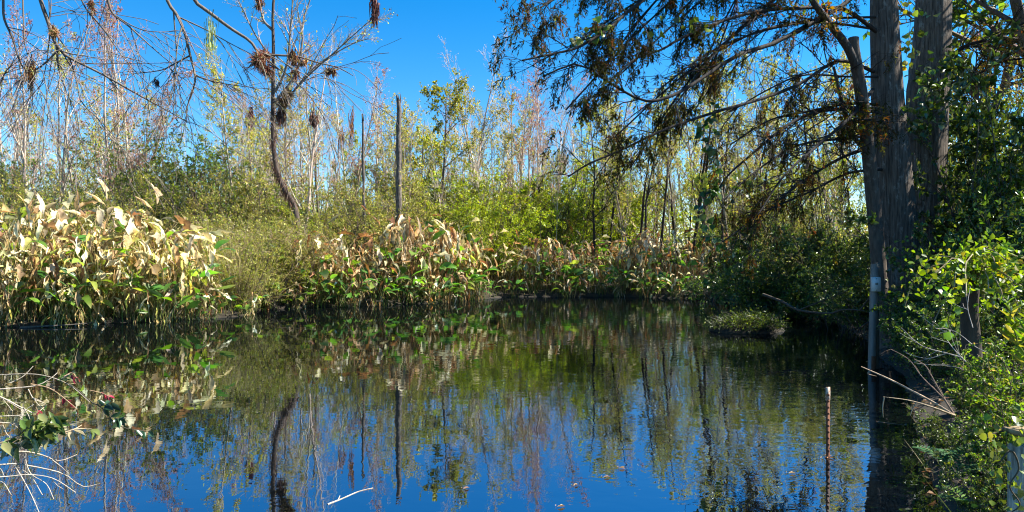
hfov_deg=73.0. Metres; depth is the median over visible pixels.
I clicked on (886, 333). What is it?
leaved shrub
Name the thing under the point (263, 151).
bare tree
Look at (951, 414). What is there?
dead branch
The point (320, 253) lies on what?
arrowroot plant
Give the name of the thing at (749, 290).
bank shrub
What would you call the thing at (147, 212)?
arrowroot plant
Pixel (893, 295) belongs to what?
leaved shrub
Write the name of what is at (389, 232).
marsh shrub
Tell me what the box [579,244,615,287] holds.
arrowroot plant
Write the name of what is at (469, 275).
arrowroot plant
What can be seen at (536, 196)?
willow bush
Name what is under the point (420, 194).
marsh shrub
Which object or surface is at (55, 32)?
air plant
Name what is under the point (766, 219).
willow bush
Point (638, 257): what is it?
arrowroot plant
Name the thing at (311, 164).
bare tree
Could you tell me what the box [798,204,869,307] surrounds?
bank shrub
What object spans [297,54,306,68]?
air plant
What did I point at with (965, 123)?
bank shrub
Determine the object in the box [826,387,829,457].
rusty post
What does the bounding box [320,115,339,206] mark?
bare tree
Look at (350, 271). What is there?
arrowroot plant
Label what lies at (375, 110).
bare tree
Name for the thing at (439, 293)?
arrowroot plant
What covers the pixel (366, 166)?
leafy tree
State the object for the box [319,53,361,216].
bare tree
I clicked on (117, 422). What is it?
leafy branch
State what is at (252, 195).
marsh shrub
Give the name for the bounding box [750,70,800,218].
slender tree
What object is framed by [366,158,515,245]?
willow bush
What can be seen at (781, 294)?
bank shrub
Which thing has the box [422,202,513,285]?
willow bush
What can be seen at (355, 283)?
arrowroot plant
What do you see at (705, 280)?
arrowroot plant
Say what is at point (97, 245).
arrowroot plant
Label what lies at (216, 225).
marsh shrub
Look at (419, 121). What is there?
willow tree
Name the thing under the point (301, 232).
marsh shrub
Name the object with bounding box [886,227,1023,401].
draped stump
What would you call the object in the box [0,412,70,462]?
leafy branch
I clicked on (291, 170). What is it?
bare tree
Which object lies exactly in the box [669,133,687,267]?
bare tree
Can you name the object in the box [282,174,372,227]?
marsh shrub
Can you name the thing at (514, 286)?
arrowroot plant
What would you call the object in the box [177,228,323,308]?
brush thicket
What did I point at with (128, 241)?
arrowroot plant
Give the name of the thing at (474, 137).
willow tree
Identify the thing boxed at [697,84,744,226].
bare tree
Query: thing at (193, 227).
arrowroot plant
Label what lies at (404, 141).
willow tree
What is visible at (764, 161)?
leafy tree
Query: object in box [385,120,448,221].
leafy tree
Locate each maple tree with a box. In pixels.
[0,0,60,219]
[34,18,192,211]
[68,0,196,215]
[75,0,156,191]
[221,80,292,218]
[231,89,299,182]
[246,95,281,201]
[281,41,392,221]
[370,117,423,216]
[393,90,457,204]
[499,54,556,278]
[523,105,555,194]
[536,108,577,203]
[539,73,643,208]
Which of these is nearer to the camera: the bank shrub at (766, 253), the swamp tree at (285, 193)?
the bank shrub at (766, 253)
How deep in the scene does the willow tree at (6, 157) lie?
51.19 m
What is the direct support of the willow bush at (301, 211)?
on the ground at (910, 382)
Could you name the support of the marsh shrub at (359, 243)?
on the ground at (910, 382)
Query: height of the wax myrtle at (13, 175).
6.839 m
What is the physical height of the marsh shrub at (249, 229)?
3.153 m
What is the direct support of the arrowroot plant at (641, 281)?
on the ground at (910, 382)
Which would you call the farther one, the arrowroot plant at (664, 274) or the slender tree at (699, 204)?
the slender tree at (699, 204)
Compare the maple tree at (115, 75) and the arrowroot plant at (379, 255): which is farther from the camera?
the maple tree at (115, 75)
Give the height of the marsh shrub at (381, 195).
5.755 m
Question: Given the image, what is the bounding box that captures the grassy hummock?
[695,306,792,333]
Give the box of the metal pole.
[868,263,880,369]
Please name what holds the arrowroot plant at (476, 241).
on the ground at (910, 382)
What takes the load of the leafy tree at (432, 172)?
on the ground at (910, 382)
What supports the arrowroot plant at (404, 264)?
on the ground at (910, 382)
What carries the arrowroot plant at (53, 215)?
on the ground at (910, 382)
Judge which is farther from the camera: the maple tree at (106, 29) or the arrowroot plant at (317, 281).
the maple tree at (106, 29)
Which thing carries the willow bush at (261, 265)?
on the ground at (910, 382)
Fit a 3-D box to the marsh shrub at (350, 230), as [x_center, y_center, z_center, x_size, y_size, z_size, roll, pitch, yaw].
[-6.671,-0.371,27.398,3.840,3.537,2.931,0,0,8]
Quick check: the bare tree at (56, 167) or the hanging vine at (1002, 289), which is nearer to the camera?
the hanging vine at (1002, 289)
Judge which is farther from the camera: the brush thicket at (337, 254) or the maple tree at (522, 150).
the maple tree at (522, 150)
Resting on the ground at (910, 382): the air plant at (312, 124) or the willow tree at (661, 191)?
the willow tree at (661, 191)
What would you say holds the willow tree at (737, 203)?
on the ground at (910, 382)
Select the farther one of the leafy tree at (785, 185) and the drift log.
the leafy tree at (785, 185)
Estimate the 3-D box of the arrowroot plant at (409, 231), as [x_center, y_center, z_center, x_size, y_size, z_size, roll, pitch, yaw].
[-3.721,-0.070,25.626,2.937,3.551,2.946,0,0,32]
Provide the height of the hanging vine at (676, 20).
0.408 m
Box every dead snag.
[313,99,318,216]
[361,114,366,245]
[393,94,401,279]
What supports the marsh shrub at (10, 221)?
on the ground at (910, 382)
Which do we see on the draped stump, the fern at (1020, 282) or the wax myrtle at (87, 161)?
the fern at (1020, 282)
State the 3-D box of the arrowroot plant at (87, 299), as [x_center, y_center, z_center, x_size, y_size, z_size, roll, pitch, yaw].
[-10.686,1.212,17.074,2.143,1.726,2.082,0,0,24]
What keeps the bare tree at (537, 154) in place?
on the ground at (910, 382)
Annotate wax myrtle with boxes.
[0,139,61,226]
[0,147,79,231]
[16,128,244,229]
[50,122,278,243]
[51,114,242,226]
[142,110,280,252]
[159,135,272,227]
[257,200,355,242]
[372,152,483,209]
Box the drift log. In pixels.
[20,322,94,327]
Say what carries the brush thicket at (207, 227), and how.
on the ground at (910, 382)
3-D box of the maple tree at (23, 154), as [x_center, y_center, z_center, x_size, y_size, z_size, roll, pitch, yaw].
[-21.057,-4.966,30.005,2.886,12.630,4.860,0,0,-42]
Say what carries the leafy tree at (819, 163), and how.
on the ground at (910, 382)
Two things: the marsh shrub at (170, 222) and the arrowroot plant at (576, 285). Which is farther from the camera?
the arrowroot plant at (576, 285)
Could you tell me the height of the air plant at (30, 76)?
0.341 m
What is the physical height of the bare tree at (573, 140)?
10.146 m
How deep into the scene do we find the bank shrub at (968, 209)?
10.95 m
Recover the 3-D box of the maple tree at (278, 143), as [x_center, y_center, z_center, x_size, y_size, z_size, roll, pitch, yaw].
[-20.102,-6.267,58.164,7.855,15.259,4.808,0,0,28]
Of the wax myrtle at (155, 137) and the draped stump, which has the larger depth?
the wax myrtle at (155, 137)
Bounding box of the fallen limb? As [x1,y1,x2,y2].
[762,286,869,333]
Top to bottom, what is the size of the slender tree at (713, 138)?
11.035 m
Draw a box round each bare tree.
[0,37,55,206]
[30,43,78,204]
[37,123,68,202]
[177,123,202,208]
[256,111,270,204]
[268,100,321,212]
[273,24,346,241]
[310,111,350,209]
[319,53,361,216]
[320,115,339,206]
[358,60,395,202]
[422,109,456,221]
[438,36,509,196]
[453,27,511,190]
[467,104,491,278]
[488,88,542,224]
[492,96,526,193]
[511,66,552,209]
[549,94,569,186]
[549,125,565,276]
[560,101,601,237]
[583,126,603,262]
[623,150,636,248]
[641,152,657,239]
[661,112,676,262]
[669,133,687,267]
[696,108,710,273]
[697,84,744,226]
[706,127,719,270]
[716,98,737,199]
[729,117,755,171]
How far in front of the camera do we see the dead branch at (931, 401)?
5.80 m
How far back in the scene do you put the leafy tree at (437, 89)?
34.46 m
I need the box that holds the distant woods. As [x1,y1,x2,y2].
[12,107,867,261]
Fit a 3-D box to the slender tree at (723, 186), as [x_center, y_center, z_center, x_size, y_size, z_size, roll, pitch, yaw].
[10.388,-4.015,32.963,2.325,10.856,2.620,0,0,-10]
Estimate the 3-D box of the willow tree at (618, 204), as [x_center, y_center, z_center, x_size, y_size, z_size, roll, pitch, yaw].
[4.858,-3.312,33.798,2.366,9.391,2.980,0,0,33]
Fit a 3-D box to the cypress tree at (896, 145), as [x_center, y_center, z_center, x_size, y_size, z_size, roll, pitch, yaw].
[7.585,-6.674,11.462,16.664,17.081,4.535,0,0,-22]
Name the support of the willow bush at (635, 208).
on the ground at (910, 382)
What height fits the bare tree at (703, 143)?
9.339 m
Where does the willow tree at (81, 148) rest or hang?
on the ground at (910, 382)
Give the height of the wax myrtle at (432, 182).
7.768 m
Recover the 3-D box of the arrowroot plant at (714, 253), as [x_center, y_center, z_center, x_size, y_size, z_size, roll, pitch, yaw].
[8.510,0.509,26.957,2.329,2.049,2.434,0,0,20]
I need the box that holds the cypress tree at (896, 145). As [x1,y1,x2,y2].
[487,0,1023,348]
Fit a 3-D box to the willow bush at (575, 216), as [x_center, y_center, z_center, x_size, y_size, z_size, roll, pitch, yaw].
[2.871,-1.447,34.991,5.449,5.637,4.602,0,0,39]
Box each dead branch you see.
[861,366,953,413]
[881,349,954,413]
[882,397,955,416]
[900,307,962,368]
[932,290,1003,361]
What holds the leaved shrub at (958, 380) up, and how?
on the ground at (910, 382)
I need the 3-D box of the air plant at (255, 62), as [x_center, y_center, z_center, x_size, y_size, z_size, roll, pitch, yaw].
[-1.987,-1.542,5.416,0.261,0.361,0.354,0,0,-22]
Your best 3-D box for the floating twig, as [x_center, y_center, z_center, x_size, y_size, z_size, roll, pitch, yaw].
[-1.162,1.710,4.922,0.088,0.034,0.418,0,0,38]
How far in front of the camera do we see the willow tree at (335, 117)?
56.05 m
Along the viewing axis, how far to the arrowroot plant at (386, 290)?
23.36 m
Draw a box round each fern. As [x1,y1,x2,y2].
[912,444,983,475]
[936,485,997,511]
[995,264,1023,296]
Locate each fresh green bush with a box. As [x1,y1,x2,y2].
[940,353,1023,437]
[944,325,1023,474]
[951,403,1023,508]
[960,362,1023,425]
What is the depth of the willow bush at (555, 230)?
33.11 m
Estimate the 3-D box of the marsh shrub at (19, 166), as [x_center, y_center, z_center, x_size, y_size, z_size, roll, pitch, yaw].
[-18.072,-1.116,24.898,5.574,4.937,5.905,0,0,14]
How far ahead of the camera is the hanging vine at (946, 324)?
6.23 m
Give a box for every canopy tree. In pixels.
[845,0,1023,66]
[949,0,1023,213]
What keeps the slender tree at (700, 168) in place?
on the ground at (910, 382)
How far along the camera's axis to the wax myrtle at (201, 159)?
28.32 m
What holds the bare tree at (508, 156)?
on the ground at (910, 382)
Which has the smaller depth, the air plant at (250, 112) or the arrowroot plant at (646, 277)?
the arrowroot plant at (646, 277)
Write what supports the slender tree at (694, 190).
on the ground at (910, 382)
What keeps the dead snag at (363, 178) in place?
on the ground at (910, 382)
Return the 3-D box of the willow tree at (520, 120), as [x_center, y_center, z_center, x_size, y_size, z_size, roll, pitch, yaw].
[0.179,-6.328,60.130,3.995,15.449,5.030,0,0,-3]
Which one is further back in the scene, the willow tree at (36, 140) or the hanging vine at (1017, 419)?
the willow tree at (36, 140)
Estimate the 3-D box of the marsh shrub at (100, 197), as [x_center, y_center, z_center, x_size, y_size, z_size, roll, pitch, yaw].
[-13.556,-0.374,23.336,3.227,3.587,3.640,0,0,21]
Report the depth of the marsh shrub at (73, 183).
24.36 m
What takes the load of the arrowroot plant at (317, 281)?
on the ground at (910, 382)
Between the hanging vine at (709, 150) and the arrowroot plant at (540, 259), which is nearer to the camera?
the hanging vine at (709, 150)
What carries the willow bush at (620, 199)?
on the ground at (910, 382)
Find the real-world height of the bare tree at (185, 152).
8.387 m
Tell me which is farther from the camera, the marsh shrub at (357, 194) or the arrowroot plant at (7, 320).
the marsh shrub at (357, 194)
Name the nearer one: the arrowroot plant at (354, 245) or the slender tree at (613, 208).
the arrowroot plant at (354, 245)
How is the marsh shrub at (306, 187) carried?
on the ground at (910, 382)
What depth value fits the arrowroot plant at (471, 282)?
26.03 m
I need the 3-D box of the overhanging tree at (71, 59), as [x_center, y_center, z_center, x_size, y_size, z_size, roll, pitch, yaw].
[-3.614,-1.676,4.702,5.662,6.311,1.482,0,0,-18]
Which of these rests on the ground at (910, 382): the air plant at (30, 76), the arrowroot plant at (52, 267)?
the arrowroot plant at (52, 267)
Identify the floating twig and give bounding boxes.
[327,488,371,503]
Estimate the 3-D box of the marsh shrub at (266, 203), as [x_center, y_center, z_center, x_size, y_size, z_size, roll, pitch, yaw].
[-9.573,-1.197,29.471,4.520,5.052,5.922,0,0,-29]
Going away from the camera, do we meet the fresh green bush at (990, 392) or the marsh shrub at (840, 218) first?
the fresh green bush at (990, 392)
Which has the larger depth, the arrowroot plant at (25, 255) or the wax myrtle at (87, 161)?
the wax myrtle at (87, 161)
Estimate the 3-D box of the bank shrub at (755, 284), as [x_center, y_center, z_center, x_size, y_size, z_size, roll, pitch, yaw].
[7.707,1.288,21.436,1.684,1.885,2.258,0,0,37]
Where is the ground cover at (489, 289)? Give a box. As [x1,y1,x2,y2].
[1,253,1021,511]
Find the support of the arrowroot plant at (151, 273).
on the ground at (910, 382)
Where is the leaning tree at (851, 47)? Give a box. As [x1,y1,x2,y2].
[781,0,891,338]
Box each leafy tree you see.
[327,130,390,242]
[385,68,488,236]
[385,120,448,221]
[427,167,464,211]
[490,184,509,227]
[544,150,563,210]
[597,162,650,249]
[650,157,699,253]
[681,165,720,281]
[697,150,766,252]
[727,166,781,249]
[754,158,803,240]
[762,150,821,236]
[794,150,849,238]
[820,157,867,251]
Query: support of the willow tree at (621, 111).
on the ground at (910, 382)
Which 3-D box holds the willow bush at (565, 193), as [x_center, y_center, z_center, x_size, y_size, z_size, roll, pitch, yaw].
[2.139,-1.981,36.743,7.151,6.711,6.040,0,0,17]
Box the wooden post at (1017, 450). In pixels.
[1002,426,1023,511]
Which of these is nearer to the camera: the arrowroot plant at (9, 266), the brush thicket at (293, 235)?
the arrowroot plant at (9, 266)
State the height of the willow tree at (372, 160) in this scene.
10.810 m
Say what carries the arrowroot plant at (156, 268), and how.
on the ground at (910, 382)
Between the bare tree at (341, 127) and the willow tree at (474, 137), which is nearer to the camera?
the willow tree at (474, 137)
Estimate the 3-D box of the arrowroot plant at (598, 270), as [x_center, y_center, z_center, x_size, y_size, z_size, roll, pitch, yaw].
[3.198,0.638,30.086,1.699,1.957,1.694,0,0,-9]
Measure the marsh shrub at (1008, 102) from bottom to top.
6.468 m
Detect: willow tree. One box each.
[0,47,66,191]
[8,32,141,213]
[17,109,99,213]
[75,75,145,200]
[88,82,185,207]
[196,44,270,219]
[197,88,266,218]
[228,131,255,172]
[236,58,317,222]
[236,124,275,202]
[258,103,332,211]
[259,78,328,214]
[319,103,375,203]
[361,110,409,209]
[369,92,427,218]
[374,97,445,231]
[388,125,443,204]
[413,118,448,203]
[439,75,496,203]
[440,132,481,197]
[446,126,524,226]
[465,98,512,200]
[486,71,564,265]
[493,93,534,201]
[579,100,635,257]
[589,94,686,272]
[591,97,649,218]
[636,135,684,248]
[653,80,702,245]
[666,72,740,252]
[690,47,757,262]
[723,45,785,232]
[759,60,854,225]
[798,50,870,238]
[816,70,869,231]
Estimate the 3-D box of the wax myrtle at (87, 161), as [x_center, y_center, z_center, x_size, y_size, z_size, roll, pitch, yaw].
[-13.280,-2.074,27.880,5.679,6.787,9.489,0,0,42]
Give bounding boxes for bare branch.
[0,366,89,401]
[0,389,45,445]
[0,449,76,460]
[0,457,101,511]
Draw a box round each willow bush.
[234,188,353,251]
[244,240,276,305]
[268,241,329,303]
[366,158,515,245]
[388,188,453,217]
[409,170,529,267]
[414,158,525,276]
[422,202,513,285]
[445,194,530,284]
[467,195,559,280]
[470,169,568,278]
[477,159,609,276]
[485,166,554,268]
[495,197,601,280]
[496,150,617,279]
[540,167,630,281]
[541,147,670,272]
[561,185,662,276]
[664,204,730,271]
[709,180,814,232]
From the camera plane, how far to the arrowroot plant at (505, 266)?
30.44 m
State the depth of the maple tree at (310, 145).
31.62 m
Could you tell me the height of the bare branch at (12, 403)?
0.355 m
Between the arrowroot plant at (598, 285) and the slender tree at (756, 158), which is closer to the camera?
the arrowroot plant at (598, 285)
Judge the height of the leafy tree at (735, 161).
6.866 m
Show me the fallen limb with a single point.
(789, 305)
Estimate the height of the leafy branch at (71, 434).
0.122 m
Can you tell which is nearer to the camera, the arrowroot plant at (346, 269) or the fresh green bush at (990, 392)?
the fresh green bush at (990, 392)
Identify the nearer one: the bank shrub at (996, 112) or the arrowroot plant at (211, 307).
the bank shrub at (996, 112)
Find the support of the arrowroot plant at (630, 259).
on the ground at (910, 382)
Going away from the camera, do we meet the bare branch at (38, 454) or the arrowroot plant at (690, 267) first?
the bare branch at (38, 454)
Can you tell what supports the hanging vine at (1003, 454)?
attached to the wooden post at (1017, 450)
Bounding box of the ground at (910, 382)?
[0,262,1023,511]
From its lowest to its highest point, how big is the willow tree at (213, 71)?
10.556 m
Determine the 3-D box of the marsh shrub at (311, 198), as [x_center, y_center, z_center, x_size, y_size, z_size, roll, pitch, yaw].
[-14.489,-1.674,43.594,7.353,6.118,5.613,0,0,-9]
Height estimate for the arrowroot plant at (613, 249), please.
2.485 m
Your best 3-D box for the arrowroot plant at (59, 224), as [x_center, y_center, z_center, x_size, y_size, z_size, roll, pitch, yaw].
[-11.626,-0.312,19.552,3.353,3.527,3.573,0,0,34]
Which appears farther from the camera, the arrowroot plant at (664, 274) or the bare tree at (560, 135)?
the bare tree at (560, 135)
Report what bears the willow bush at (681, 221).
on the ground at (910, 382)
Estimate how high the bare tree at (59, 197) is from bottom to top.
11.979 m
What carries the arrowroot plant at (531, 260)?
on the ground at (910, 382)
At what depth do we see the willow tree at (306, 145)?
50.44 m
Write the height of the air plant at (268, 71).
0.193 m
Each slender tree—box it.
[562,114,589,240]
[570,107,619,274]
[572,115,602,209]
[589,91,622,270]
[596,98,638,280]
[603,106,638,243]
[637,103,677,282]
[639,94,669,250]
[640,90,683,269]
[644,83,685,265]
[655,110,684,238]
[675,147,704,261]
[684,87,714,265]
[687,82,732,269]
[690,31,745,271]
[704,57,747,240]
[738,63,796,210]
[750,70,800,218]
[771,48,818,228]
[794,68,832,218]
[798,87,837,229]
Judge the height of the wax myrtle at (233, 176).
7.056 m
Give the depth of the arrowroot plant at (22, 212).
18.11 m
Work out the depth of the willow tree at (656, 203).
39.78 m
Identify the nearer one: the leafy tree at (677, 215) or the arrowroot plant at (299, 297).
the arrowroot plant at (299, 297)
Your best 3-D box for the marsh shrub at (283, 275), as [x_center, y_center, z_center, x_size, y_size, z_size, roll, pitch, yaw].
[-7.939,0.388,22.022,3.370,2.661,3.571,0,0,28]
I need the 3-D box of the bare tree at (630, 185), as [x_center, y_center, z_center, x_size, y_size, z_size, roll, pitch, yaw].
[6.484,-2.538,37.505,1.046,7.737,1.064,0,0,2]
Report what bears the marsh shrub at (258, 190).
on the ground at (910, 382)
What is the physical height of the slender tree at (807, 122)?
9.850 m
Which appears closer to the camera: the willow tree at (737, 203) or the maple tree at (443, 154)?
the willow tree at (737, 203)
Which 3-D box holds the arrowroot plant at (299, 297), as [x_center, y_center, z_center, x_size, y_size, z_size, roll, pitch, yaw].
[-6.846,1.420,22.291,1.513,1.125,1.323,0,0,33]
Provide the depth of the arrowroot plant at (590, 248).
30.40 m
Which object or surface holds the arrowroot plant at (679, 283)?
on the ground at (910, 382)
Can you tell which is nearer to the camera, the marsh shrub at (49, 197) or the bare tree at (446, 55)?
the marsh shrub at (49, 197)
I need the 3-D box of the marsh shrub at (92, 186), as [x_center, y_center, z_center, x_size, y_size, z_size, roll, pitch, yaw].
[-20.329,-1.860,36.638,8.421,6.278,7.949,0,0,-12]
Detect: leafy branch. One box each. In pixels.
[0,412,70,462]
[30,372,113,416]
[55,425,99,441]
[68,383,162,438]
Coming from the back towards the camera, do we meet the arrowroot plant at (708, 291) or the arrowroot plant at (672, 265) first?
the arrowroot plant at (672, 265)
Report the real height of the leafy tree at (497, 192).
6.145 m
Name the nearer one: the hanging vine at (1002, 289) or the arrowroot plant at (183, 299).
the hanging vine at (1002, 289)
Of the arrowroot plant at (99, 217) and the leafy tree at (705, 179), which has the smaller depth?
the arrowroot plant at (99, 217)
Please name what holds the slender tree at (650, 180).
on the ground at (910, 382)
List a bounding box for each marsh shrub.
[0,160,83,228]
[0,173,96,239]
[0,175,137,242]
[1,167,120,248]
[32,157,105,206]
[45,192,160,249]
[55,163,153,206]
[80,171,192,245]
[91,194,193,277]
[92,167,278,229]
[123,173,225,241]
[173,203,267,257]
[173,213,237,274]
[178,167,287,254]
[188,210,278,276]
[193,167,347,239]
[200,241,285,309]
[225,214,306,268]
[226,168,328,238]
[226,187,335,211]
[226,226,311,310]
[227,178,377,255]
[243,221,336,304]
[258,214,342,274]
[265,211,351,286]
[276,181,416,280]
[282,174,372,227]
[299,203,379,275]
[304,180,429,274]
[312,203,384,286]
[327,211,429,287]
[329,165,486,287]
[333,174,428,229]
[342,181,464,243]
[384,201,463,276]
[406,211,488,267]
[497,181,595,280]
[569,177,688,263]
[694,147,790,267]
[731,176,842,269]
[756,215,867,316]
[767,170,866,266]
[803,63,1023,241]
[871,77,1023,229]
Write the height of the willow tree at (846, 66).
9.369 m
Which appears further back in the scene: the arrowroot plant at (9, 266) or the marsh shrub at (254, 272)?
the marsh shrub at (254, 272)
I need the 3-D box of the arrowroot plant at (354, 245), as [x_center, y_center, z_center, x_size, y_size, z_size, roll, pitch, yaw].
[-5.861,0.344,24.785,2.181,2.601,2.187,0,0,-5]
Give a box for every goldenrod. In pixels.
[999,295,1023,352]
[1009,313,1023,365]
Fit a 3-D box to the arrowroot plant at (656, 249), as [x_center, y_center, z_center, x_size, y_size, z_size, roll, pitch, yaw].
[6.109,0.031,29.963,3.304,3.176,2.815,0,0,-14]
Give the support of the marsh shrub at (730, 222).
on the ground at (910, 382)
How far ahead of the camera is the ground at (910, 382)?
15.86 m
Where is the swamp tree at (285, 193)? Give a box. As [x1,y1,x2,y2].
[223,0,397,232]
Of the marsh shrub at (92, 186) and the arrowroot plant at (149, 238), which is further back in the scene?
the marsh shrub at (92, 186)
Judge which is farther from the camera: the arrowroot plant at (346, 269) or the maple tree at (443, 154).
the maple tree at (443, 154)
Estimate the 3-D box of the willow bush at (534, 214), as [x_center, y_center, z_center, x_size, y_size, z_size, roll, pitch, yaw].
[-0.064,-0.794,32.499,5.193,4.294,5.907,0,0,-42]
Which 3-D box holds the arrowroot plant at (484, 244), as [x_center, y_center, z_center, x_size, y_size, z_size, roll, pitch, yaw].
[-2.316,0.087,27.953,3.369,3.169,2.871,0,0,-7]
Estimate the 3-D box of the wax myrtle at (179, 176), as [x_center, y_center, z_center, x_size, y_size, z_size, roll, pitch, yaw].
[-14.009,-2.376,29.664,7.551,7.462,9.857,0,0,44]
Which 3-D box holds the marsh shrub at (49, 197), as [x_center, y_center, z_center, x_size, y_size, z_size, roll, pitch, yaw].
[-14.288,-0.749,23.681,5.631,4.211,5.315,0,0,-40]
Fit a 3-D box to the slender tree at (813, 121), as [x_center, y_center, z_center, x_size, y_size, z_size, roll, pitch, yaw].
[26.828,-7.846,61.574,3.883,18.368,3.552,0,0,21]
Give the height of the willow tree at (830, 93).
10.747 m
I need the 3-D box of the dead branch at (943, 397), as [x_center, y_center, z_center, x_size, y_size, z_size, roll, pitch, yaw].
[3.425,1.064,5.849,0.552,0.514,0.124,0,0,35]
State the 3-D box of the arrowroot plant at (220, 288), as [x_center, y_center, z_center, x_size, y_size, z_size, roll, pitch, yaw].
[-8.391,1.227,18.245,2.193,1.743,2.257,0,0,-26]
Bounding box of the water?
[0,297,945,511]
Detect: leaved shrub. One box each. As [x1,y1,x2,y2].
[865,257,1007,361]
[875,282,986,379]
[879,279,949,348]
[882,327,930,363]
[900,301,1012,389]
[912,404,981,465]
[932,433,1006,511]
[936,350,1022,421]
[948,413,1022,498]
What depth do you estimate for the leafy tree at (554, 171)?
54.35 m
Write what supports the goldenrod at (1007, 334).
on the ground at (910, 382)
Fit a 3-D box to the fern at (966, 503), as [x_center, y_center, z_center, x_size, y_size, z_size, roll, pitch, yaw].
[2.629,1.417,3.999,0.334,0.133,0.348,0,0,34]
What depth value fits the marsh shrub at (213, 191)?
27.58 m
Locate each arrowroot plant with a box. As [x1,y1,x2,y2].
[0,191,96,294]
[0,194,126,302]
[0,205,84,302]
[0,208,82,322]
[0,223,99,311]
[0,231,68,312]
[0,243,48,322]
[0,278,40,328]
[6,236,70,301]
[13,248,103,317]
[14,231,124,308]
[24,178,170,279]
[26,275,116,325]
[33,271,142,325]
[39,190,164,305]
[40,236,151,320]
[43,224,142,312]
[45,235,121,312]
[62,184,197,301]
[74,208,214,319]
[81,253,173,320]
[82,210,175,287]
[88,259,195,322]
[102,220,215,309]
[104,228,199,262]
[114,251,191,308]
[125,222,204,295]
[126,282,199,322]
[128,228,240,319]
[153,270,235,320]
[186,292,239,319]
[225,291,267,316]
[257,278,298,310]
[262,215,371,302]
[275,284,315,308]
[291,270,345,306]
[296,242,338,271]
[307,226,384,302]
[316,250,387,303]
[319,231,376,295]
[320,275,357,306]
[320,275,375,306]
[345,263,425,306]
[353,238,419,297]
[361,205,445,294]
[365,244,423,299]
[373,216,457,299]
[375,246,432,293]
[386,271,435,304]
[393,226,463,299]
[395,214,482,293]
[402,280,453,303]
[412,225,480,295]
[417,271,472,303]
[431,228,521,299]
[433,220,493,289]
[433,269,487,300]
[433,278,471,301]
[435,249,486,299]
[440,256,506,300]
[466,276,499,299]
[482,231,539,286]
[498,277,526,296]
[506,259,553,293]
[507,242,551,286]
[510,229,568,288]
[524,242,590,286]
[531,238,587,291]
[540,230,608,288]
[546,265,587,294]
[550,240,598,288]
[551,277,588,297]
[561,260,608,292]
[566,248,607,286]
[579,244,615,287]
[581,267,620,295]
[589,236,658,288]
[597,234,657,287]
[601,231,673,291]
[603,273,635,296]
[604,263,642,293]
[619,265,666,296]
[624,221,687,288]
[629,274,670,298]
[635,224,710,289]
[637,271,668,294]
[653,270,692,295]
[657,273,700,298]
[664,240,717,288]
[675,283,698,298]
[692,282,717,299]
[694,271,737,301]
[699,274,713,295]
[700,243,738,290]
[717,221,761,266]
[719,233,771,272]
[731,263,773,273]
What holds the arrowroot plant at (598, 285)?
on the ground at (910, 382)
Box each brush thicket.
[172,242,253,302]
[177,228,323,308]
[183,213,267,272]
[201,225,313,303]
[202,257,282,311]
[219,207,329,256]
[235,217,345,299]
[285,230,353,299]
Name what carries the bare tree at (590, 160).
on the ground at (910, 382)
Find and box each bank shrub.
[666,223,825,318]
[701,194,810,275]
[734,271,776,309]
[743,206,842,305]
[764,275,824,318]
[787,222,869,302]
[790,261,851,323]
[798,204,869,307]
[803,241,870,337]
[810,266,869,331]
[855,185,1023,361]
[900,17,1023,282]
[919,151,1023,305]
[934,55,1023,232]
[953,282,1023,378]
[958,157,1023,341]
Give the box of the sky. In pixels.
[0,0,1023,250]
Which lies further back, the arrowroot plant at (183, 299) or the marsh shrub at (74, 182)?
the marsh shrub at (74, 182)
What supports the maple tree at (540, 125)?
on the ground at (910, 382)
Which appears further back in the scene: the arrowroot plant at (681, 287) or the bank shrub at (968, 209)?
the arrowroot plant at (681, 287)
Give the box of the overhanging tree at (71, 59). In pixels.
[0,0,400,215]
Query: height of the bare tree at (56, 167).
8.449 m
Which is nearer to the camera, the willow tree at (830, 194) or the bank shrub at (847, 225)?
the bank shrub at (847, 225)
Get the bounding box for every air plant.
[18,54,37,94]
[44,22,66,42]
[85,0,104,19]
[152,76,159,88]
[204,9,220,75]
[241,43,273,73]
[242,104,254,131]
[252,0,266,14]
[257,62,276,82]
[271,86,298,115]
[271,109,286,129]
[283,46,302,89]
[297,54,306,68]
[308,109,318,130]
[321,64,341,78]
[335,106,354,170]
[369,0,379,31]
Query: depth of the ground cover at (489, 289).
19.41 m
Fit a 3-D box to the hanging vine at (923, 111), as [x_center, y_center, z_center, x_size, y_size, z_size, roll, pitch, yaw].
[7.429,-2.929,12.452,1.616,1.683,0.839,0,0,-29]
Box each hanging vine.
[570,13,612,46]
[643,12,716,40]
[693,168,725,252]
[694,101,720,178]
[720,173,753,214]
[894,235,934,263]
[899,0,940,80]
[901,50,969,137]
[935,286,964,359]
[963,403,1023,459]
[969,432,1023,511]
[978,241,1019,310]
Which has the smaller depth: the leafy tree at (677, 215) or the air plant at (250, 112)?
the air plant at (250, 112)
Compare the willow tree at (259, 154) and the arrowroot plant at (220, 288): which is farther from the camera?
the willow tree at (259, 154)
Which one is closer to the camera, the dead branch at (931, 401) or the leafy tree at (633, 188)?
the dead branch at (931, 401)
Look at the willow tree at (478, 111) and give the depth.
58.37 m

